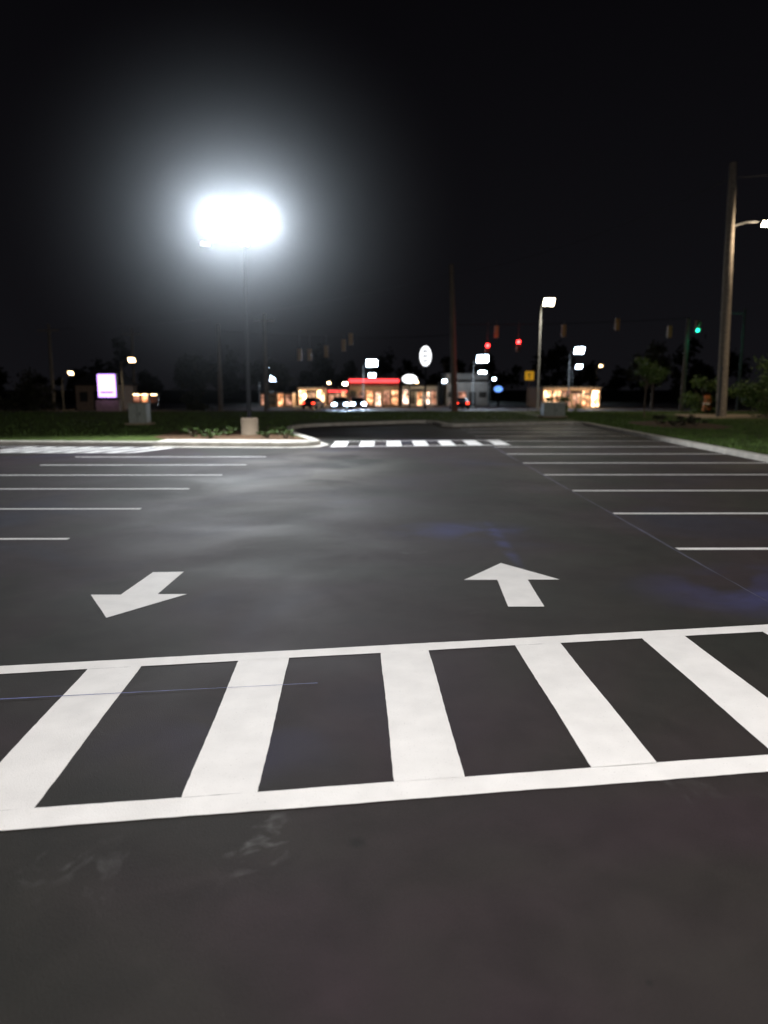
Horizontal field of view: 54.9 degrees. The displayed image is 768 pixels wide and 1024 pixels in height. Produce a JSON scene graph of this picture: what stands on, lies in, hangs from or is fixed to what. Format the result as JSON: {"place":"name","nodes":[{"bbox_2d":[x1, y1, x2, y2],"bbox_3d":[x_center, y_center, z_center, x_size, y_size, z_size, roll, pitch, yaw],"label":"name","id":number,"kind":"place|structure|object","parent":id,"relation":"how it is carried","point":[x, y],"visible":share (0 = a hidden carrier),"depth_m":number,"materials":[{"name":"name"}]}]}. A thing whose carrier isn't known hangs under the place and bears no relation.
{"place":"outdoors","nodes":[
{"label":"outdoors","id":0,"kind":"place"},
{"bbox_2d":[260,393,297,405],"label":"shop building","id":1,"kind":"structure","parent":0,"point":[294,399],"depth_m":116.78,"materials":[{"name":"beige brick"}]},
{"bbox_2d":[260,392,297,393],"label":"parapet","id":2,"kind":"structure","parent":1,"relation":"attached to","point":[279,392],"depth_m":116.37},
{"bbox_2d":[286,395,291,404],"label":"window","id":3,"kind":"structure","parent":1,"relation":"attached to","point":[290,399],"depth_m":116.64,"materials":[{"name":"orange"}]},
{"bbox_2d":[298,388,327,405],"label":"shop building","id":4,"kind":"structure","parent":0,"point":[308,390],"depth_m":120.50,"materials":[{"name":"beige brick"}]},
{"bbox_2d":[299,390,305,403],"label":"window","id":5,"kind":"structure","parent":4,"relation":"attached to","point":[300,396],"depth_m":120.50,"materials":[{"name":"yellow"}]},
{"bbox_2d":[317,390,323,401],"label":"window","id":6,"kind":"structure","parent":4,"relation":"attached to","point":[322,396],"depth_m":120.48,"materials":[{"name":"yellow"}]},
{"bbox_2d":[349,382,398,405],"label":"shop building","id":7,"kind":"structure","parent":0,"point":[375,387],"depth_m":118.36,"materials":[{"name":"beige brick"}]},
{"bbox_2d":[367,391,372,403],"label":"window","id":8,"kind":"structure","parent":7,"relation":"attached to","point":[369,399],"depth_m":118.57,"materials":[{"name":"orange"}]},
{"bbox_2d":[349,379,398,381],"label":"fascia band","id":9,"kind":"object","parent":7,"relation":"attached to","point":[374,380],"visible":1,"depth_m":117.85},
{"bbox_2d":[376,392,380,405],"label":"door","id":10,"kind":"structure","parent":7,"relation":"attached to","point":[378,398],"depth_m":118.59,"materials":[{"name":"orange"}]},
{"bbox_2d":[383,391,388,403],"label":"window","id":11,"kind":"structure","parent":7,"relation":"attached to","point":[384,392],"depth_m":118.55,"materials":[{"name":"orange"}]},
{"bbox_2d":[392,391,397,403],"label":"window","id":12,"kind":"structure","parent":7,"relation":"attached to","point":[394,399],"depth_m":118.57,"materials":[{"name":"orange"}]},
{"bbox_2d":[348,378,399,378],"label":"parapet","id":13,"kind":"structure","parent":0,"point":[374,378],"depth_m":117.95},
{"bbox_2d":[0,404,760,410],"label":"shop forecourt pavement","id":14,"kind":"structure","parent":0,"point":[443,407],"depth_m":100.52,"materials":[{"name":"concrete"}]},
{"bbox_2d":[37,324,58,410],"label":"utility pole","id":15,"kind":"object","parent":14,"relation":"on","point":[50,357],"visible":0.9,"depth_m":76.31,"materials":[{"name":"brown wood"}]},
{"bbox_2d":[61,371,73,409],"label":"street lamp","id":16,"kind":"object","parent":14,"relation":"on","point":[70,372],"visible":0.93,"depth_m":88.65,"materials":[{"name":"metal"}]},
{"bbox_2d":[75,385,136,409],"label":"walls","id":17,"kind":"structure","parent":14,"relation":"on","point":[128,390],"depth_m":84.16,"materials":[{"name":"beige brick"}]},
{"bbox_2d":[79,392,87,401],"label":"window","id":18,"kind":"structure","parent":17,"relation":"attached to","point":[83,396],"depth_m":83.95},
{"bbox_2d":[93,391,101,409],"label":"door","id":19,"kind":"structure","parent":17,"relation":"attached to","point":[95,395],"depth_m":83.98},
{"bbox_2d":[71,370,139,384],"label":"roof","id":20,"kind":"structure","parent":17,"relation":"on","point":[89,378],"depth_m":85.25,"materials":[{"name":"black"}]},
{"bbox_2d":[120,357,135,410],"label":"street lamp","id":21,"kind":"object","parent":14,"relation":"on","point":[131,359],"visible":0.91,"depth_m":78.58,"materials":[{"name":"metal"}]},
{"bbox_2d":[122,329,140,393],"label":"utility pole","id":22,"kind":"object","parent":14,"relation":"on","point":[133,363],"visible":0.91,"depth_m":88.00,"materials":[{"name":"brown wood"}]},
{"bbox_2d":[171,352,217,394],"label":"street tree","id":23,"kind":"object","parent":14,"relation":"on","point":[191,371],"visible":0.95,"depth_m":93.85,"materials":[{"name":"green plant"}]},
{"bbox_2d":[216,324,222,410],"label":"utility pole","id":24,"kind":"object","parent":14,"relation":"on","point":[220,392],"visible":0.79,"depth_m":74.51,"materials":[{"name":"brown wood"}]},
{"bbox_2d":[254,314,273,409],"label":"utility pole","id":25,"kind":"object","parent":14,"relation":"on","point":[264,320],"visible":0.91,"depth_m":82.25,"materials":[{"name":"brown wood"}]},
{"bbox_2d":[243,353,294,408],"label":"street tree","id":26,"kind":"object","parent":14,"relation":"on","point":[274,371],"visible":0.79,"depth_m":97.65,"materials":[{"name":"green plant"}]},
{"bbox_2d":[301,398,323,408],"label":"car","id":27,"kind":"object","parent":14,"relation":"on","point":[316,403],"visible":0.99,"depth_m":95.37,"materials":[{"name":"paint"}]},
{"bbox_2d":[328,389,348,404],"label":"walls","id":28,"kind":"structure","parent":14,"relation":"on","point":[347,393],"depth_m":124.48,"materials":[{"name":"beige brick"}]},
{"bbox_2d":[331,397,349,409],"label":"car","id":29,"kind":"object","parent":14,"relation":"on","point":[339,402],"visible":1,"depth_m":81.47,"materials":[{"name":"black paint"}]},
{"bbox_2d":[349,397,365,408],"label":"car","id":30,"kind":"object","parent":14,"relation":"on","point":[357,402],"visible":0.93,"depth_m":89.59,"materials":[{"name":"paint"}]},
{"bbox_2d":[363,359,377,397],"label":"street lamp","id":31,"kind":"object","parent":14,"relation":"on","point":[371,362],"visible":0.92,"depth_m":102.98,"materials":[{"name":"metal"}]},
{"bbox_2d":[402,374,417,407],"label":"pole sign","id":32,"kind":"object","parent":14,"relation":"on","point":[409,379],"visible":1,"depth_m":108.25,"materials":[{"name":"black paint"}]},
{"bbox_2d":[400,386,436,404],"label":"shop building","id":33,"kind":"structure","parent":14,"relation":"on","point":[421,388],"depth_m":122.45,"materials":[{"name":"brick"}]},
{"bbox_2d":[403,390,407,403],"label":"window","id":34,"kind":"structure","parent":33,"relation":"attached to","point":[404,397],"depth_m":122.51,"materials":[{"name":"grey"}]},
{"bbox_2d":[410,390,414,403],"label":"window","id":35,"kind":"structure","parent":33,"relation":"attached to","point":[411,397],"depth_m":122.51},
{"bbox_2d":[431,390,435,403],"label":"window","id":36,"kind":"structure","parent":33,"relation":"attached to","point":[432,397],"depth_m":122.51,"materials":[{"name":"orange"}]},
{"bbox_2d":[419,345,431,408],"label":"pole sign","id":37,"kind":"object","parent":14,"relation":"on","point":[425,355],"visible":1,"depth_m":97.94,"materials":[{"name":"black paint"}]},
{"bbox_2d":[449,398,468,408],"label":"car","id":38,"kind":"object","parent":14,"relation":"on","point":[463,403],"visible":0.7,"depth_m":93.11,"materials":[{"name":"paint"}]},
{"bbox_2d":[441,375,487,404],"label":"shop building","id":39,"kind":"structure","parent":14,"relation":"on","point":[462,387],"depth_m":122.33,"materials":[{"name":"grey paint"}]},
{"bbox_2d":[441,373,488,375],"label":"parapet","id":40,"kind":"structure","parent":39,"relation":"attached to","point":[467,374],"depth_m":121.78,"materials":[{"name":"grey paint"}]},
{"bbox_2d":[469,392,475,404],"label":"door","id":41,"kind":"structure","parent":39,"relation":"attached to","point":[470,397],"depth_m":122.51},
{"bbox_2d":[472,354,488,408],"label":"street lamp","id":42,"kind":"object","parent":14,"relation":"on","point":[482,358],"visible":0.92,"depth_m":98.00,"materials":[{"name":"metal"}]},
{"bbox_2d":[494,386,502,405],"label":"pole sign","id":43,"kind":"object","parent":14,"relation":"on","point":[498,389],"visible":1,"depth_m":116.41,"materials":[{"name":"black paint"}]},
{"bbox_2d":[526,386,601,407],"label":"convenience store","id":44,"kind":"structure","parent":14,"relation":"on","point":[587,397],"depth_m":106.72,"materials":[{"name":"beige brick"}]},
{"bbox_2d":[573,394,578,407],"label":"door","id":45,"kind":"structure","parent":44,"relation":"in","point":[574,395],"depth_m":106.74,"materials":[{"name":"orange"}]},
{"bbox_2d":[582,391,589,405],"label":"window","id":46,"kind":"structure","parent":44,"relation":"in","point":[584,396],"depth_m":106.71,"materials":[{"name":"orange"}]},
{"bbox_2d":[592,391,598,405],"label":"window","id":47,"kind":"structure","parent":44,"relation":"in","point":[593,395],"depth_m":106.74,"materials":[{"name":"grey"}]},
{"bbox_2d":[567,346,584,403],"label":"street lamp","id":48,"kind":"object","parent":14,"relation":"on","point":[579,350],"visible":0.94,"depth_m":97.87,"materials":[{"name":"metal"}]},
{"bbox_2d":[624,340,675,408],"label":"street tree","id":49,"kind":"object","parent":14,"relation":"on","point":[658,351],"visible":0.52,"depth_m":89.40,"materials":[{"name":"green plant"}]},
{"bbox_2d":[679,318,689,410],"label":"utility pole","id":50,"kind":"object","parent":14,"relation":"on","point":[684,376],"visible":0.79,"depth_m":74.43,"materials":[{"name":"brown wood"}]},
{"bbox_2d":[0,390,765,405],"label":"ground","id":51,"kind":"structure","parent":0,"point":[512,397],"depth_m":201.11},
{"bbox_2d":[0,367,61,410],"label":"dark shrub","id":52,"kind":"object","parent":51,"relation":"on","point":[31,398],"visible":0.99,"depth_m":65.03,"materials":[{"name":"green plant"}]},
{"bbox_2d":[0,333,752,399],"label":"distant trees","id":53,"kind":"object","parent":51,"relation":"on","point":[551,360],"visible":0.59,"depth_m":172.28,"materials":[{"name":"green plant"}]},
{"bbox_2d":[449,264,457,410],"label":"utility pole","id":54,"kind":"object","parent":51,"relation":"on","point":[454,397],"visible":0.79,"depth_m":73.03,"materials":[{"name":"brown wood"}]},
{"bbox_2d":[525,371,533,410],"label":"warning sign","id":55,"kind":"object","parent":51,"relation":"on","point":[529,375],"visible":0.92,"depth_m":72.72,"materials":[{"name":"metal"}]},
{"bbox_2d":[536,297,554,410],"bbox_3d":[13.238,-12.705,60.625,1.148,9.432,0.541,0,10,0],"label":"street lamp","id":56,"kind":"object","parent":51,"relation":"on","point":[548,301],"visible":0.93,"depth_m":60.37,"materials":[{"name":"metal"}]},
{"bbox_2d":[544,394,584,410],"bbox_3d":[13.707,-8.179,56.336,3.145,1.688,1.328,3,10,15],"label":"shrub","id":57,"kind":"object","parent":51,"relation":"on","point":[564,399],"visible":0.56,"depth_m":56.27,"materials":[{"name":"green plant"}]},
{"bbox_2d":[572,364,582,383],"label":"street lamp","id":58,"kind":"object","parent":51,"relation":"on","point":[578,366],"visible":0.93,"depth_m":147.21,"materials":[{"name":"metal"}]},
{"bbox_2d":[719,308,745,410],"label":"signal mast","id":59,"kind":"object","parent":51,"relation":"on","point":[741,358],"visible":0.81,"depth_m":73.12,"materials":[{"name":"metal"}]},
{"bbox_2d":[0,423,767,1023],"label":"parking lot asphalt","id":60,"kind":"structure","parent":0,"point":[634,903],"depth_m":4.28,"materials":[{"name":"asphalt"}]},
{"bbox_2d":[0,447,167,452],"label":"hatched aisle marking","id":61,"kind":"object","parent":60,"relation":"on","point":[79,450],"visible":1,"depth_m":22.89,"materials":[{"name":"white paint"}]},
{"bbox_2d":[0,488,188,539],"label":"parking stall lines","id":62,"kind":"object","parent":60,"relation":"on","point":[75,508],"visible":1,"depth_m":12.12,"materials":[{"name":"paint"}]},
{"bbox_2d":[91,572,184,617],"bbox_3d":[-2.333,0.780,7.236,0.858,0.001,1.592,4,10,20],"label":"arrow marking","id":63,"kind":"object","parent":60,"relation":"on","point":[145,591],"visible":1,"depth_m":7.07,"materials":[{"name":"white paint"}]},
{"bbox_2d":[4,683,307,698],"bbox_3d":[-3.225,1.218,4.657,5.598,0.001,0.012,-1,10,-7],"label":"chalk layout line","id":64,"kind":"object","parent":60,"relation":"on","point":[130,692],"visible":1,"depth_m":4.84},
{"bbox_2d":[153,442,328,447],"bbox_3d":[-4.614,-2.168,24.428,5.858,0.001,2.194,-3,10,-19],"label":"concrete apron","id":65,"kind":"object","parent":60,"relation":"on","point":[323,444],"visible":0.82,"depth_m":24.38,"materials":[{"name":"concrete"}]},
{"bbox_2d":[0,624,767,830],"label":"crosswalk marking","id":66,"kind":"object","parent":60,"relation":"on","point":[231,759],"visible":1,"depth_m":4.28,"materials":[{"name":"white paint"}]},
{"bbox_2d":[0,420,767,461],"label":"kerb","id":67,"kind":"structure","parent":60,"relation":"on","point":[703,446],"depth_m":24.78,"materials":[{"name":"concrete"}]},
{"bbox_2d":[331,440,508,446],"bbox_3d":[1.250,-2.404,25.807,6.463,0.001,2.454,-1,10,-7],"label":"crosswalk marking","id":68,"kind":"object","parent":60,"relation":"on","point":[398,443],"visible":1,"depth_m":25.63,"materials":[{"name":"white paint"}]},
{"bbox_2d":[465,563,559,606],"bbox_3d":[1.282,0.724,7.562,0.930,0.001,1.638,4,10,21],"label":"arrow marking","id":69,"kind":"object","parent":60,"relation":"on","point":[516,587],"visible":1,"depth_m":7.61,"materials":[{"name":"white paint"}]},
{"bbox_2d":[459,427,767,601],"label":"chalk layout line","id":70,"kind":"object","parent":60,"relation":"on","point":[650,535],"visible":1,"depth_m":10.15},
{"bbox_2d":[544,474,767,549],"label":"parking stall lines","id":71,"kind":"object","parent":60,"relation":"on","point":[682,513],"visible":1,"depth_m":14.19,"materials":[{"name":"paint"}]},
{"bbox_2d":[0,410,767,454],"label":"grass verge","id":72,"kind":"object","parent":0,"point":[96,436],"depth_m":38.64,"materials":[{"name":"plant"}]},
{"bbox_2d":[125,403,154,424],"bbox_3d":[-11.800,-4.739,35.713,1.150,1.050,1.000,0,10,0],"label":"utility cabinet","id":73,"kind":"object","parent":72,"relation":"on","point":[139,413],"visible":0.91,"depth_m":35.37,"materials":[{"name":"metal"}]},
{"bbox_2d":[155,431,309,439],"bbox_3d":[-5.550,-2.945,28.208,6.100,0.001,5.400,0,10,0],"label":"mulch bed","id":74,"kind":"object","parent":72,"relation":"on","point":[236,435],"visible":0.75,"depth_m":27.27,"materials":[{"name":"soil"}]},
{"bbox_2d":[180,427,202,436],"bbox_3d":[-7.074,-2.904,27.156,0.836,0.403,0.485,0,10,0],"label":"groundcover plant","id":75,"kind":"object","parent":74,"relation":"on","point":[200,431],"visible":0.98,"depth_m":27.14,"materials":[{"name":"green plant"}]},
{"bbox_2d":[201,429,219,437],"bbox_3d":[-6.170,-2.778,26.407,0.733,0.407,0.526,2,10,13],"label":"groundcover plant","id":76,"kind":"object","parent":74,"relation":"on","point":[209,433],"visible":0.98,"depth_m":26.36,"materials":[{"name":"green plant"}]},
{"bbox_2d":[218,426,237,434],"bbox_3d":[-5.868,-3.041,27.859,0.577,0.436,0.778,2,10,13],"label":"groundcover plant","id":77,"kind":"object","parent":74,"relation":"on","point":[229,431],"visible":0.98,"depth_m":27.87,"materials":[{"name":"green plant"}]},
{"bbox_2d":[200,210,270,434],"bbox_3d":[-5.453,-6.914,27.678,2.626,8.213,0.764,0,10,0],"label":"parking lot lamp","id":78,"kind":"object","parent":74,"relation":"on","point":[249,424],"visible":0.98,"depth_m":27.29,"materials":[{"name":"metal"}]},
{"bbox_2d":[256,429,277,437],"bbox_3d":[-4.175,-2.798,26.529,0.825,0.405,0.463,0,10,0],"label":"groundcover plant","id":79,"kind":"object","parent":74,"relation":"on","point":[263,434],"visible":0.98,"depth_m":26.47,"materials":[{"name":"green plant"}]},
{"bbox_2d":[272,426,287,433],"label":"groundcover plant","id":80,"kind":"object","parent":74,"relation":"on","point":[278,429],"visible":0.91,"depth_m":28.45,"materials":[{"name":"green plant"}]},
{"bbox_2d":[278,429,295,437],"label":"groundcover plant","id":81,"kind":"object","parent":74,"relation":"on","point":[287,431],"visible":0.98,"depth_m":26.31,"materials":[{"name":"green plant"}]},
{"bbox_2d":[160,439,308,441],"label":"concrete walk","id":82,"kind":"structure","parent":72,"relation":"on","point":[220,440],"depth_m":25.25,"materials":[{"name":"concrete"}]},
{"bbox_2d":[537,402,567,417],"bbox_3d":[9.960,-6.017,43.610,1.550,0.900,1.200,0,10,0],"label":"utility cabinet","id":83,"kind":"object","parent":72,"relation":"on","point":[552,409],"visible":0.94,"depth_m":43.15,"materials":[{"name":"metal"}]},
{"bbox_2d":[630,421,730,428],"bbox_3d":[14.020,-4.163,35.309,4.077,0.001,7.523,0,10,0],"label":"mulch bed","id":84,"kind":"object","parent":72,"relation":"on","point":[687,425],"visible":0.62,"depth_m":34.70,"materials":[{"name":"soil"}]},
{"bbox_2d":[652,414,666,423],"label":"groundcover plant","id":85,"kind":"object","parent":84,"relation":"on","point":[658,417],"visible":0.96,"depth_m":36.02,"materials":[{"name":"green plant"}]},
{"bbox_2d":[667,418,687,426],"bbox_3d":[13.296,-4.007,33.425,0.890,0.462,0.784,0,10,0],"label":"groundcover plant","id":86,"kind":"object","parent":84,"relation":"on","point":[680,422],"visible":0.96,"depth_m":33.34,"materials":[{"name":"green plant"}]},
{"bbox_2d":[676,414,694,419],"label":"groundcover plant","id":87,"kind":"object","parent":84,"relation":"on","point":[691,416],"visible":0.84,"depth_m":36.95,"materials":[{"name":"green plant"}]},
{"bbox_2d":[685,417,708,425],"bbox_3d":[14.539,-4.188,34.463,1.100,0.469,0.976,0,10,0],"label":"groundcover plant","id":88,"kind":"object","parent":84,"relation":"on","point":[693,421],"visible":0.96,"depth_m":34.36,"materials":[{"name":"green plant"}]},
{"bbox_2d":[678,374,734,412],"bbox_3d":[21.517,-7.856,49.385,3.205,2.658,2.871,9,13,43],"label":"shrub","id":89,"kind":"object","parent":72,"relation":"on","point":[694,399],"visible":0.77,"depth_m":49.54,"materials":[{"name":"green plant"}]},
{"bbox_2d":[751,355,767,410],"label":"shrub","id":90,"kind":"object","parent":72,"relation":"on","point":[765,366],"visible":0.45,"depth_m":45.27,"materials":[{"name":"green plant"}]},
{"label":"mulch bed","id":91,"kind":"object","parent":72,"relation":"on","visible":0},
{"bbox_2d":[634,357,670,415],"bbox_3d":[15.944,-7.514,44.547,2.265,3.695,2.197,0,10,0],"label":"young tree","id":92,"kind":"object","parent":91,"relation":"on","point":[655,371],"visible":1,"depth_m":43.97,"materials":[{"name":"green plant"}]},
{"bbox_2d":[0,0,767,389],"label":"sky","id":93,"kind":"structure","parent":0,"point":[385,144],"materials":[{"name":"black"}]},
{"bbox_2d":[675,414,767,417],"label":"sidewalk","id":94,"kind":"structure","parent":0,"point":[727,415],"depth_m":46.14,"materials":[{"name":"concrete"}]},
{"bbox_2d":[716,162,767,416],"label":"utility pole","id":95,"kind":"object","parent":94,"relation":"on","point":[722,387],"visible":0.93,"depth_m":43.31,"materials":[{"name":"brown wood"}]},
{"bbox_2d":[61,175,766,337],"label":"overhead wires","id":96,"kind":"object","parent":95,"relation":"attached to","point":[453,273],"visible":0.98,"depth_m":73.25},
{"bbox_2d":[298,335,301,360],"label":"traffic signal","id":97,"kind":"object","parent":96,"relation":"hanging from","point":[299,354],"visible":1,"depth_m":73.58,"materials":[{"name":"metal"}]},
{"bbox_2d":[308,335,311,360],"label":"traffic signal","id":98,"kind":"object","parent":96,"relation":"hanging from","point":[309,354],"visible":1,"depth_m":73.58,"materials":[{"name":"metal"}]},
{"bbox_2d":[342,335,345,350],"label":"traffic signal","id":99,"kind":"object","parent":96,"relation":"hanging from","point":[343,344],"visible":1,"depth_m":73.44,"materials":[{"name":"metal"}]},
{"bbox_2d":[485,334,489,354],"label":"traffic signal","id":100,"kind":"object","parent":96,"relation":"hanging from","point":[487,348],"visible":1,"depth_m":73.17,"materials":[{"name":"metal"}]},
{"bbox_2d":[494,320,498,337],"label":"traffic signal","id":101,"kind":"object","parent":96,"relation":"hanging from","point":[496,330],"visible":1,"depth_m":72.94,"materials":[{"name":"metal"}]},
{"bbox_2d":[516,330,520,351],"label":"traffic signal","id":102,"kind":"object","parent":96,"relation":"hanging from","point":[518,343],"visible":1,"depth_m":73.12,"materials":[{"name":"metal"}]},
{"bbox_2d":[561,325,565,336],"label":"traffic signal","id":103,"kind":"object","parent":96,"relation":"hanging from","point":[563,332],"visible":1,"depth_m":72.91,"materials":[{"name":"metal"}]},
{"bbox_2d":[614,318,619,329],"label":"traffic signal","id":104,"kind":"object","parent":96,"relation":"hanging from","point":[617,323],"visible":1,"depth_m":72.81,"materials":[{"name":"metal"}]},
{"bbox_2d":[666,320,671,337],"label":"traffic signal","id":105,"kind":"object","parent":96,"relation":"hanging from","point":[669,332],"visible":1,"depth_m":72.94,"materials":[{"name":"metal"}]},
{"bbox_2d":[695,321,700,332],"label":"traffic signal","id":106,"kind":"object","parent":96,"relation":"hanging from","point":[697,326],"visible":1,"depth_m":72.80,"materials":[{"name":"metal"}]},
{"bbox_2d":[730,373,767,417],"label":"shrub","id":107,"kind":"object","parent":94,"relation":"on","point":[758,389],"visible":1,"depth_m":43.43,"materials":[{"name":"green plant"}]},
{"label":"road","id":108,"kind":"structure","parent":0,"visible":0},
{"bbox_2d":[96,373,121,410],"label":"monument sign","id":109,"kind":"object","parent":108,"relation":"on","point":[107,385],"visible":0.87,"depth_m":68.92,"materials":[{"name":"plastic"}]},
{"bbox_2d":[133,394,158,410],"bbox_3d":[-17.850,-8.064,55.429,1.880,1.600,0.131,0,10,0],"label":"menu board sign","id":110,"kind":"object","parent":108,"relation":"on","point":[142,398],"visible":0.76,"depth_m":55.30,"materials":[{"name":"grey"}]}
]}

